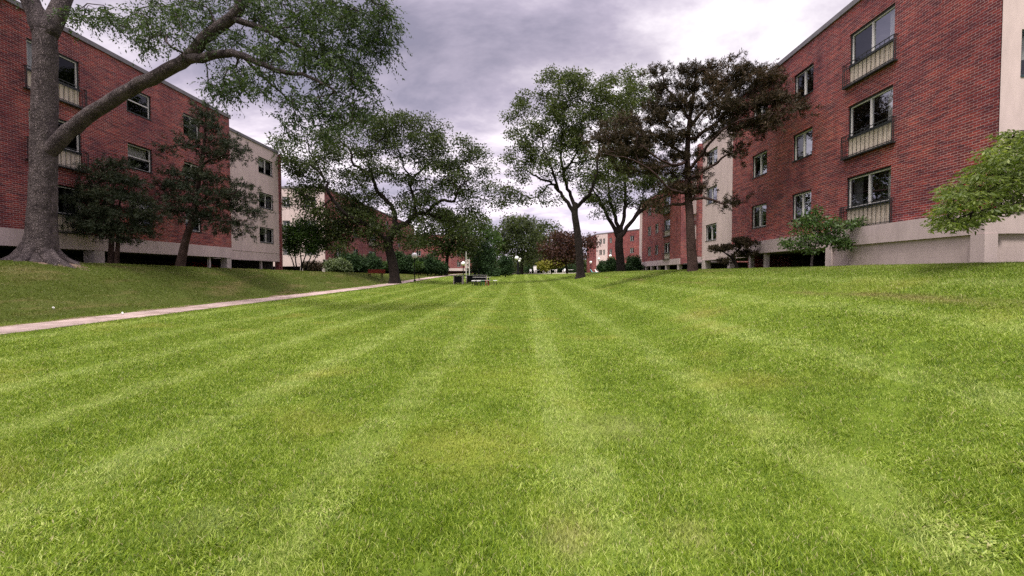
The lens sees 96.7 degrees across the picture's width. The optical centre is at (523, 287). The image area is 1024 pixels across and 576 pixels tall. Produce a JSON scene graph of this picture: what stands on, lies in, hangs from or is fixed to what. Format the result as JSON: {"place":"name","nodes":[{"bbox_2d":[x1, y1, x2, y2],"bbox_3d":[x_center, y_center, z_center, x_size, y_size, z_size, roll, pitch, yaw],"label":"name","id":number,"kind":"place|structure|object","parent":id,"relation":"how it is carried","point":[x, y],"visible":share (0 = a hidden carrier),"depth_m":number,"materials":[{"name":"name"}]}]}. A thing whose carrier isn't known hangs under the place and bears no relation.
{"place":"outdoors","nodes":[
{"label":"outdoors","id":0,"kind":"place"},
{"bbox_2d":[0,274,458,333],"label":"path","id":1,"kind":"structure","parent":0,"point":[37,326],"depth_m":14.39,"materials":[{"name":"concrete"}]},
{"bbox_2d":[17,0,852,259],"label":"sky","id":2,"kind":"structure","parent":0,"point":[469,60],"materials":[{"name":"grey"}]},
{"bbox_2d":[0,260,1023,575],"bbox_3d":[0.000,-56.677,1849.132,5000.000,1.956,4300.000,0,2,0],"label":"lawn","id":3,"kind":"structure","parent":0,"point":[184,293],"depth_m":4.25,"materials":[{"name":"plant"}]},
{"bbox_2d":[33,262,89,270],"bbox_3d":[-17.463,-0.725,16.255,2.875,0.454,2.844,1,2,32],"label":"soil patch","id":4,"kind":"object","parent":3,"relation":"on","point":[75,265],"visible":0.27,"depth_m":16.50,"materials":[{"name":"brown soil"}]},
{"bbox_2d":[58,152,171,263],"bbox_3d":[-17.878,-3.299,19.519,5.241,5.031,2.877,0,2,12],"label":"bushy spruce","id":5,"kind":"object","parent":3,"relation":"on","point":[103,215],"visible":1,"depth_m":19.17,"materials":[{"name":"green plant"}]},
{"bbox_2d":[0,0,282,269],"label":"apartment building","id":6,"kind":"structure","parent":3,"relation":"on","point":[132,128],"depth_m":21.73,"materials":[{"name":"red brick"}]},
{"bbox_2d":[26,38,80,90],"bbox_3d":[-19.333,-9.106,18.635,0.305,1.230,2.100,0,2,0],"label":"window","id":7,"kind":"structure","parent":6,"relation":"in","point":[68,68],"depth_m":19.19,"materials":[{"name":"glass"}]},
{"bbox_2d":[29,109,81,154],"bbox_3d":[-19.333,-6.387,18.719,0.305,1.230,2.100,0,2,0],"label":"window","id":8,"kind":"structure","parent":6,"relation":"in","point":[75,143],"depth_m":19.51,"materials":[{"name":"black glass"}]},
{"bbox_2d":[58,184,82,215],"bbox_3d":[-19.275,-3.668,18.803,0.190,1.230,2.100,0,2,0],"label":"window","id":9,"kind":"structure","parent":6,"relation":"in","point":[61,188],"depth_m":19.15,"materials":[{"name":"black glass"}]},
{"bbox_2d":[126,93,151,120],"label":"window","id":10,"kind":"structure","parent":6,"relation":"in","point":[133,107],"depth_m":22.90,"materials":[{"name":"black glass"}]},
{"bbox_2d":[128,143,152,173],"bbox_3d":[-19.333,-6.489,22.816,0.305,1.240,1.472,0,2,0],"label":"window","id":11,"kind":"structure","parent":6,"relation":"in","point":[136,153],"depth_m":22.99,"materials":[{"name":"glass"}]},
{"bbox_2d":[129,200,152,226],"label":"window","id":12,"kind":"structure","parent":6,"relation":"in","point":[144,207],"depth_m":23.19,"materials":[{"name":"grey glass"}]},
{"bbox_2d":[183,113,198,137],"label":"window","id":13,"kind":"structure","parent":6,"relation":"in","point":[196,129],"depth_m":26.49,"materials":[{"name":"brown metal"}]},
{"bbox_2d":[184,161,198,182],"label":"window","id":14,"kind":"structure","parent":6,"relation":"in","point":[185,162],"depth_m":26.46,"materials":[{"name":"brown metal"}]},
{"bbox_2d":[185,213,201,232],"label":"window","id":15,"kind":"structure","parent":6,"relation":"in","point":[198,228],"depth_m":26.88,"materials":[{"name":"grey glass"}]},
{"bbox_2d":[258,156,271,176],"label":"window","id":16,"kind":"structure","parent":6,"relation":"in","point":[267,165],"depth_m":36.51,"materials":[{"name":"black glass"}]},
{"bbox_2d":[259,192,273,210],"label":"window","id":17,"kind":"structure","parent":6,"relation":"in","point":[268,205],"depth_m":36.80,"materials":[{"name":"grey glass"}]},
{"bbox_2d":[260,227,273,243],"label":"window","id":18,"kind":"structure","parent":6,"relation":"in","point":[268,237],"depth_m":36.80,"materials":[{"name":"glass"}]},
{"bbox_2d":[5,280,405,325],"bbox_3d":[-12.804,0.342,21.846,0.589,0.620,55.650,0,2,0],"label":"soil edge","id":19,"kind":"object","parent":3,"relation":"on","point":[177,307],"visible":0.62,"depth_m":16.72,"materials":[{"name":"brown soil"}]},
{"bbox_2d":[0,0,411,268],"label":"locust tree","id":20,"kind":"object","parent":3,"relation":"on","point":[49,140],"visible":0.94,"depth_m":15.05,"materials":[{"name":"green plant"}]},
{"bbox_2d":[144,97,286,266],"bbox_3d":[-15.834,-5.355,23.237,6.834,9.012,3.966,0,2,0],"label":"leaning pine","id":21,"kind":"object","parent":3,"relation":"on","point":[189,174],"visible":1,"depth_m":23.11,"materials":[{"name":"green plant"}]},
{"bbox_2d":[282,212,336,270],"bbox_3d":[-20.019,-4.109,41.156,6.338,6.007,4.228,0,2,0],"label":"multi stem shrub","id":22,"kind":"object","parent":3,"relation":"on","point":[296,235],"visible":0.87,"depth_m":40.79,"materials":[{"name":"green plant"}]},
{"bbox_2d":[300,260,324,270],"bbox_3d":[-21.395,-2.053,45.983,2.561,1.670,2.526,0,2,0],"label":"brown bush","id":23,"kind":"object","parent":3,"relation":"on","point":[315,265],"visible":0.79,"depth_m":45.48,"materials":[{"name":"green plant"}]},
{"bbox_2d":[320,257,352,271],"bbox_3d":[-20.460,-2.429,49.940,3.450,2.266,2.511,1,2,24],"label":"pale bush","id":24,"kind":"object","parent":3,"relation":"on","point":[340,264],"visible":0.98,"depth_m":49.51,"materials":[{"name":"green plant"}]},
{"bbox_2d":[273,186,413,273],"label":"apartment building","id":25,"kind":"structure","parent":3,"relation":"on","point":[323,258],"depth_m":55.11,"materials":[{"name":"brick"}]},
{"bbox_2d":[282,197,289,206],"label":"window","id":26,"kind":"structure","parent":25,"relation":"in","point":[284,198],"depth_m":53.82,"materials":[{"name":"grey glass"}]},
{"bbox_2d":[333,251,370,272],"bbox_3d":[-20.322,-2.953,53.876,4.865,3.167,3.120,0,2,14],"label":"dark bush","id":27,"kind":"object","parent":3,"relation":"on","point":[358,262],"visible":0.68,"depth_m":53.34,"materials":[{"name":"green plant"}]},
{"bbox_2d":[364,251,385,272],"bbox_3d":[-18.917,-3.049,56.996,3.296,3.198,2.772,0,2,0],"label":"dark bush","id":28,"kind":"object","parent":3,"relation":"on","point":[375,260],"visible":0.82,"depth_m":56.39,"materials":[{"name":"green plant"}]},
{"bbox_2d":[368,269,384,278],"bbox_3d":[-14.620,-1.387,45.049,1.700,0.956,0.640,0,2,0],"label":"park bench","id":29,"kind":"object","parent":3,"relation":"on","point":[370,272],"visible":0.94,"depth_m":45.27,"materials":[{"name":"brown wood"}]},
{"bbox_2d":[264,107,500,283],"bbox_3d":[-12.205,-8.442,40.971,20.470,16.574,8.540,0,2,0],"label":"spreading tree","id":30,"kind":"object","parent":3,"relation":"on","point":[352,209],"visible":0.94,"depth_m":40.72,"materials":[{"name":"green plant"}]},
{"bbox_2d":[381,261,388,273],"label":"flowering bush","id":31,"kind":"object","parent":3,"relation":"on","point":[385,263],"visible":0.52,"depth_m":59.58,"materials":[{"name":"green plant"}]},
{"bbox_2d":[395,248,409,273],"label":"hedge evergreen","id":32,"kind":"object","parent":3,"relation":"on","point":[401,259],"visible":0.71,"depth_m":65.17,"materials":[{"name":"green plant"}]},
{"bbox_2d":[403,252,419,273],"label":"hedge evergreen","id":33,"kind":"object","parent":3,"relation":"on","point":[410,260],"visible":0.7,"depth_m":65.16,"materials":[{"name":"green plant"}]},
{"bbox_2d":[412,253,416,280],"bbox_3d":[-11.238,-2.102,46.958,0.591,3.070,0.576,0,2,0],"label":"globe lamp","id":34,"kind":"object","parent":3,"relation":"on","point":[414,255],"visible":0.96,"depth_m":46.88,"materials":[{"name":"white metal"}]},
{"bbox_2d":[413,259,424,277],"bbox_3d":[-11.886,-1.963,51.912,1.548,2.651,1.667,0,2,0],"label":"young shrub","id":35,"kind":"object","parent":3,"relation":"on","point":[418,264],"visible":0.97,"depth_m":51.63,"materials":[{"name":"green plant"}]},
{"bbox_2d":[412,256,428,274],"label":"hedge evergreen","id":36,"kind":"object","parent":3,"relation":"on","point":[421,271],"visible":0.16,"depth_m":66.40,"materials":[{"name":"green plant"}]},
{"bbox_2d":[419,252,438,275],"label":"hedge evergreen","id":37,"kind":"object","parent":3,"relation":"on","point":[429,260],"visible":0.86,"depth_m":66.35,"materials":[{"name":"green plant"}]},
{"bbox_2d":[431,256,444,274],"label":"hedge evergreen","id":38,"kind":"object","parent":3,"relation":"on","point":[440,265],"visible":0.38,"depth_m":67.51,"materials":[{"name":"green plant"}]},
{"bbox_2d":[414,234,472,273],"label":"apartment building","id":39,"kind":"structure","parent":3,"relation":"on","point":[456,266],"depth_m":111.86,"materials":[{"name":"red brick"}]},
{"bbox_2d":[438,261,449,275],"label":"hedge evergreen","id":40,"kind":"object","parent":3,"relation":"on","point":[445,268],"visible":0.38,"depth_m":68.56,"materials":[{"name":"green plant"}]},
{"bbox_2d":[397,205,492,275],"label":"twin stem tree","id":41,"kind":"object","parent":3,"relation":"on","point":[449,239],"visible":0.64,"depth_m":70.67,"materials":[{"name":"green plant"}]},
{"bbox_2d":[453,275,463,283],"bbox_3d":[-6.424,-0.776,44.998,0.990,0.960,0.840,0,2,0],"label":"barbecue","id":42,"kind":"object","parent":3,"relation":"on","point":[458,278],"visible":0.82,"depth_m":44.64,"materials":[{"name":"black metal"}]},
{"bbox_2d":[466,269,486,282],"bbox_3d":[-4.774,-1.187,46.486,2.140,1.600,0.840,0,2,0],"label":"barbecue","id":43,"kind":"object","parent":3,"relation":"on","point":[469,278],"visible":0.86,"depth_m":46.14,"materials":[{"name":"black metal"}]},
{"bbox_2d":[451,217,506,273],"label":"leafy tree","id":44,"kind":"object","parent":3,"relation":"on","point":[491,235],"visible":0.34,"depth_m":83.04,"materials":[{"name":"green plant"}]},
{"bbox_2d":[467,238,504,276],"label":"dark spruce","id":45,"kind":"object","parent":3,"relation":"on","point":[487,261],"visible":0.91,"depth_m":73.11,"materials":[{"name":"green plant"}]},
{"bbox_2d":[497,255,514,276],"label":"round juniper","id":46,"kind":"object","parent":3,"relation":"on","point":[507,268],"visible":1,"depth_m":67.69,"materials":[{"name":"green plant"}]},
{"bbox_2d":[515,256,520,274],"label":"light column","id":47,"kind":"structure","parent":3,"relation":"on","point":[517,258],"depth_m":91.68,"materials":[{"name":"black metal"}]},
{"bbox_2d":[491,211,547,273],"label":"round tree","id":48,"kind":"object","parent":3,"relation":"on","point":[512,231],"visible":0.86,"depth_m":98.40,"materials":[{"name":"green plant"}]},
{"bbox_2d":[477,253,586,272],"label":"wood","id":49,"kind":"object","parent":3,"relation":"on","point":[585,267],"visible":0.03,"depth_m":141.78,"materials":[{"name":"green plant"}]},
{"bbox_2d":[523,264,541,272],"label":"clipped hedge","id":50,"kind":"object","parent":3,"relation":"on","point":[526,269],"visible":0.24,"depth_m":118.09,"materials":[{"name":"green plant"}]},
{"bbox_2d":[523,217,569,272],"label":"round tree","id":51,"kind":"object","parent":3,"relation":"on","point":[543,226],"visible":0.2,"depth_m":110.95,"materials":[{"name":"green plant"}]},
{"bbox_2d":[535,258,564,273],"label":"golden shrub","id":52,"kind":"object","parent":3,"relation":"on","point":[542,266],"visible":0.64,"depth_m":97.40,"materials":[{"name":"yellow plant"}]},
{"bbox_2d":[485,63,639,278],"bbox_3d":[3.712,-11.298,44.771,15.530,21.041,6.658,0,2,0],"label":"tall tree","id":53,"kind":"object","parent":3,"relation":"on","point":[598,91],"visible":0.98,"depth_m":44.10,"materials":[{"name":"green plant"}]},
{"bbox_2d":[549,263,575,272],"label":"clipped hedge","id":54,"kind":"object","parent":3,"relation":"on","point":[571,269],"visible":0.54,"depth_m":117.53,"materials":[{"name":"green plant"}]},
{"bbox_2d":[534,229,600,273],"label":"purple tree","id":55,"kind":"object","parent":3,"relation":"on","point":[564,248],"visible":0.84,"depth_m":88.85,"materials":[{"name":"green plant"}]},
{"bbox_2d":[596,259,604,271],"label":"evergreen shrub","id":56,"kind":"object","parent":3,"relation":"on","point":[599,267],"visible":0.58,"depth_m":71.55,"materials":[{"name":"green plant"}]},
{"bbox_2d":[603,256,615,271],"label":"evergreen shrub","id":57,"kind":"object","parent":3,"relation":"on","point":[609,264],"visible":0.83,"depth_m":65.42,"materials":[{"name":"green plant"}]},
{"bbox_2d":[587,229,638,272],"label":"apartment building","id":58,"kind":"structure","parent":3,"relation":"on","point":[606,249],"depth_m":108.97,"materials":[{"name":"red brick"}]},
{"bbox_2d":[613,264,637,270],"bbox_3d":[13.628,-2.389,59.936,3.291,1.906,2.807,-1,2,-35],"label":"evergreen shrub","id":59,"kind":"object","parent":3,"relation":"on","point":[629,267],"visible":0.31,"depth_m":59.26,"materials":[{"name":"green plant"}]},
{"bbox_2d":[576,63,681,270],"bbox_3d":[13.083,-14.045,53.581,13.930,24.721,6.496,0,2,0],"label":"fan limbed tree","id":60,"kind":"object","parent":3,"relation":"on","point":[645,183],"visible":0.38,"depth_m":53.41,"materials":[{"name":"green plant"}]},
{"bbox_2d":[624,255,634,264],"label":"evergreen shrub","id":61,"kind":"object","parent":3,"relation":"on","point":[628,259],"visible":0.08,"depth_m":65.69,"materials":[{"name":"green plant"}]},
{"bbox_2d":[629,255,644,270],"bbox_3d":[15.919,-3.231,63.950,2.241,3.008,2.190,0,2,0],"label":"evergreen shrub","id":62,"kind":"object","parent":3,"relation":"on","point":[636,261],"visible":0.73,"depth_m":63.50,"materials":[{"name":"green plant"}]},
{"bbox_2d":[639,179,747,270],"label":"apartment building","id":63,"kind":"structure","parent":3,"relation":"on","point":[662,242],"depth_m":54.63,"materials":[{"name":"red brick"}]},
{"bbox_2d":[655,245,657,254],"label":"window","id":64,"kind":"structure","parent":63,"relation":"in","point":[656,246],"depth_m":58.59,"materials":[{"name":"grey glass"}]},
{"bbox_2d":[664,219,669,230],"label":"window","id":65,"kind":"structure","parent":63,"relation":"in","point":[666,221],"depth_m":54.49,"materials":[{"name":"grey glass"}]},
{"bbox_2d":[664,242,669,253],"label":"window","id":66,"kind":"structure","parent":63,"relation":"in","point":[665,244],"depth_m":54.57,"materials":[{"name":"grey glass"}]},
{"bbox_2d":[578,47,824,271],"bbox_3d":[8.312,-6.250,22.943,10.696,11.192,6.267,1,2,21],"label":"brown pine","id":67,"kind":"object","parent":3,"relation":"on","point":[730,106],"visible":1,"depth_m":22.98,"materials":[{"name":"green plant"}]},
{"bbox_2d":[706,236,760,267],"bbox_3d":[10.872,-1.741,23.585,2.994,1.981,1.570,0,2,0],"label":"cloud pruned pine","id":68,"kind":"object","parent":3,"relation":"on","point":[745,243],"visible":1,"depth_m":23.41,"materials":[{"name":"green plant"}]},
{"bbox_2d":[776,205,868,266],"bbox_3d":[10.957,-1.810,16.806,3.671,2.526,1.703,0,2,-14],"label":"young tree","id":69,"kind":"object","parent":3,"relation":"on","point":[826,237],"visible":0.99,"depth_m":16.56,"materials":[{"name":"green plant"}]},
{"bbox_2d":[696,0,1023,268],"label":"apartment building","id":70,"kind":"structure","parent":3,"relation":"on","point":[919,100],"depth_m":15.88,"materials":[{"name":"red brick"}]},
{"bbox_2d":[705,223,716,241],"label":"window","id":71,"kind":"structure","parent":70,"relation":"in","point":[709,228],"depth_m":33.96,"materials":[{"name":"glass"}]},
{"bbox_2d":[707,185,716,204],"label":"window","id":72,"kind":"structure","parent":70,"relation":"in","point":[710,190],"depth_m":33.87,"materials":[{"name":"grey glass"}]},
{"bbox_2d":[707,146,717,166],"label":"window","id":73,"kind":"structure","parent":70,"relation":"in","point":[712,161],"depth_m":33.69,"materials":[{"name":"grey glass"}]},
{"bbox_2d":[751,203,765,228],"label":"window","id":74,"kind":"structure","parent":70,"relation":"in","point":[757,211],"depth_m":24.48,"materials":[{"name":"glass"}]},
{"bbox_2d":[752,150,766,178],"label":"window","id":75,"kind":"structure","parent":70,"relation":"in","point":[757,160],"depth_m":24.44,"materials":[{"name":"glass"}]},
{"bbox_2d":[791,190,810,221],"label":"window","id":76,"kind":"structure","parent":70,"relation":"in","point":[798,199],"depth_m":20.81,"materials":[{"name":"grey glass"}]},
{"bbox_2d":[792,126,812,162],"bbox_3d":[12.575,-6.414,20.409,0.190,1.240,1.430,0,2,0],"label":"window","id":77,"kind":"structure","parent":70,"relation":"in","point":[799,139],"depth_m":20.73,"materials":[{"name":"grey glass"}]},
{"bbox_2d":[795,63,813,101],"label":"window","id":78,"kind":"structure","parent":70,"relation":"in","point":[801,79],"depth_m":20.59,"materials":[{"name":"white metal"}]},
{"bbox_2d":[846,166,890,209],"bbox_3d":[12.632,-3.599,16.554,0.305,1.230,2.130,0,2,0],"label":"window","id":79,"kind":"structure","parent":70,"relation":"in","point":[859,186],"depth_m":16.93,"materials":[{"name":"black glass"}]},
{"bbox_2d":[847,85,892,138],"bbox_3d":[12.632,-6.317,16.469,0.305,1.230,2.130,0,2,0],"label":"window","id":80,"kind":"structure","parent":70,"relation":"in","point":[861,113],"depth_m":16.79,"materials":[{"name":"black glass"}]},
{"bbox_2d":[849,4,894,67],"bbox_3d":[12.632,-9.036,16.385,0.305,1.230,2.130,0,2,0],"label":"window","id":81,"kind":"structure","parent":70,"relation":"in","point":[863,39],"depth_m":16.70,"materials":[{"name":"grey glass"}]},
{"bbox_2d":[1020,30,1023,76],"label":"window","id":82,"kind":"structure","parent":70,"relation":"in","point":[1022,46],"depth_m":12.17,"materials":[{"name":"white glass"}]},
{"bbox_2d":[919,129,1023,235],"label":"maple tree","id":83,"kind":"object","parent":3,"relation":"on","point":[1009,159],"visible":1,"depth_m":9.00,"materials":[{"name":"green plant"}]},
{"bbox_2d":[513,273,568,273],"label":"pavement","id":84,"kind":"structure","parent":0,"point":[542,273],"depth_m":102.95,"materials":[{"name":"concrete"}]}
]}

